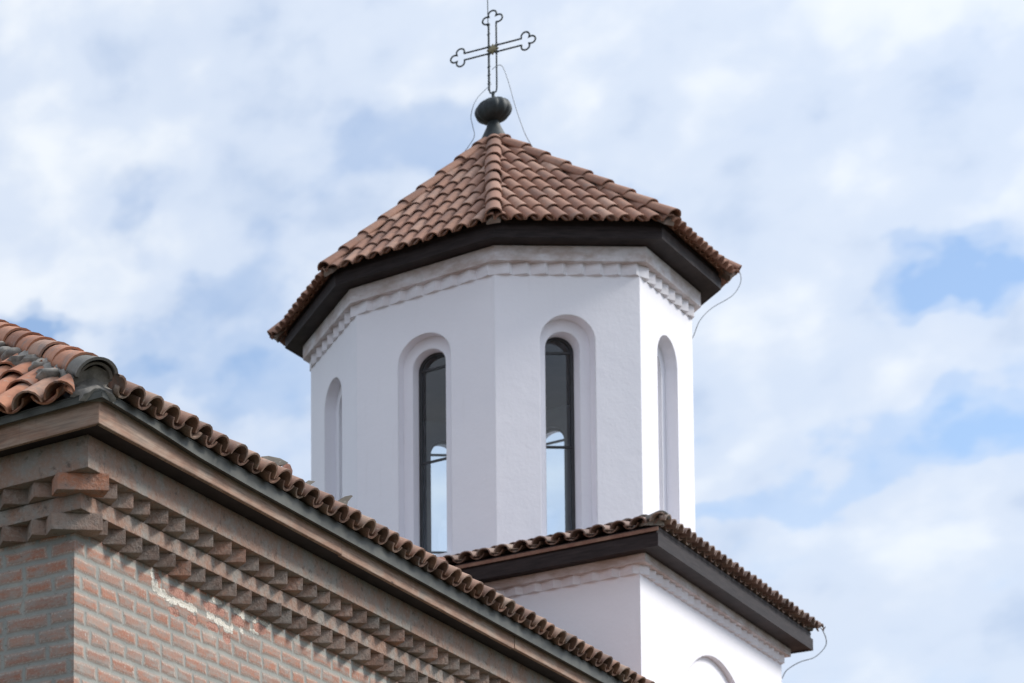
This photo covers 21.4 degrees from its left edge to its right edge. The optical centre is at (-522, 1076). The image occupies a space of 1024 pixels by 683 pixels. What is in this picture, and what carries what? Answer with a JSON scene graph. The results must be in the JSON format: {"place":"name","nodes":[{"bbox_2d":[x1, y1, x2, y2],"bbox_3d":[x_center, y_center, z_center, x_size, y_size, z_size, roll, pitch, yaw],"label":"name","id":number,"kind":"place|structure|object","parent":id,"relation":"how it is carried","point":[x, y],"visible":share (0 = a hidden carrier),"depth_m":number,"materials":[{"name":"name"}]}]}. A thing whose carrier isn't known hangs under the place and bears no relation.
{"place":"outdoors","nodes":[
{"label":"outdoors","id":0,"kind":"place"},
{"bbox_2d":[0,0,1023,682],"label":"sky","id":1,"kind":"structure","parent":0,"point":[175,175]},
{"label":"ground","id":2,"kind":"structure","parent":0,"visible":0},
{"bbox_2d":[0,319,654,682],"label":"brick church","id":3,"kind":"structure","parent":2,"relation":"on","point":[147,536],"depth_m":14.70,"materials":[{"name":"brown brick"}]},
{"bbox_2d":[262,456,287,465],"bbox_3d":[5.341,-4.133,15.190,0.210,0.060,0.049,3,-5,-16],"label":"mortar shard","id":4,"kind":"object","parent":3,"relation":"on","point":[279,461],"visible":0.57,"depth_m":15.18,"materials":[{"name":"concrete"}]},
{"bbox_2d":[282,463,292,471],"bbox_3d":[5.469,-4.082,15.315,0.085,0.155,0.042,2,-5,-11],"label":"tile shard","id":5,"kind":"object","parent":3,"relation":"on","point":[287,466],"visible":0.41,"depth_m":15.30,"materials":[{"name":"beige ceramic"}]},
{"bbox_2d":[338,495,351,504],"bbox_3d":[6.057,-4.042,15.895,0.190,0.105,0.049,3,-5,-16],"label":"mortar shard","id":6,"kind":"object","parent":3,"relation":"on","point":[345,499],"visible":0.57,"depth_m":15.89,"materials":[{"name":"concrete"}]},
{"bbox_2d":[267,133,824,682],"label":"church tower","id":7,"kind":"structure","parent":2,"relation":"on","point":[491,313],"depth_m":26.67,"materials":[{"name":"white paint"}]},
{"bbox_2d":[419,353,445,547],"bbox_3d":[11.579,-7.499,27.305,0.045,2.548,0.396,6,-6,-43],"label":"window","id":8,"kind":"structure","parent":7,"relation":"in","point":[421,372],"depth_m":27.42,"materials":[{"name":"black metal"}]},
{"bbox_2d":[430,441,446,553],"bbox_3d":[12.893,-7.240,30.177,0.396,2.548,0.045,1,-4,2],"label":"window","id":9,"kind":"structure","parent":7,"relation":"in","point":[440,442],"depth_m":30.25,"materials":[{"name":"black metal"}]},
{"bbox_2d":[450,0,535,137],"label":"roof cross","id":10,"kind":"object","parent":7,"relation":"on","point":[492,112],"visible":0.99,"depth_m":28.79,"materials":[{"name":"metal"}]},
{"bbox_2d":[465,84,490,150],"bbox_3d":[12.773,-12.268,28.872,0.342,0.876,0.111,0,-5,19],"label":"lightning cable","id":11,"kind":"object","parent":10,"relation":"attached to","point":[471,119],"visible":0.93,"depth_m":28.86,"materials":[{"name":"grey metal"}]},
{"bbox_2d":[492,65,532,146],"bbox_3d":[13.236,-12.392,28.870,0.560,1.107,0.044,2,-4,-4],"label":"lightning cable","id":12,"kind":"object","parent":10,"relation":"attached to","point":[514,103],"visible":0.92,"depth_m":28.86,"materials":[{"name":"grey metal"}]},
{"bbox_2d":[546,428,565,531],"bbox_3d":[14.087,-7.251,29.632,0.045,2.548,0.396,6,-6,-43],"label":"window","id":13,"kind":"structure","parent":7,"relation":"in","point":[552,429],"depth_m":29.63,"materials":[{"name":"black metal"}]},
{"bbox_2d":[545,337,574,530],"bbox_3d":[12.773,-7.511,26.760,0.396,2.548,0.045,1,-4,2],"label":"window","id":14,"kind":"structure","parent":7,"relation":"in","point":[571,362],"depth_m":26.76,"materials":[{"name":"metal"}]},
{"bbox_2d":[692,273,741,338],"bbox_3d":[15.639,-9.450,28.715,0.772,1.740,0.174,2,-4,0],"label":"lightning cable","id":15,"kind":"object","parent":7,"relation":"attached to","point":[717,304],"visible":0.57,"depth_m":28.66,"materials":[{"name":"grey metal"}]},
{"bbox_2d":[782,627,826,678],"bbox_3d":[16.615,-5.310,28.361,0.585,0.691,0.116,2,-4,-1],"label":"lightning cable","id":16,"kind":"object","parent":7,"relation":"attached to","point":[810,658],"visible":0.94,"depth_m":28.30,"materials":[{"name":"grey metal"}]}
]}

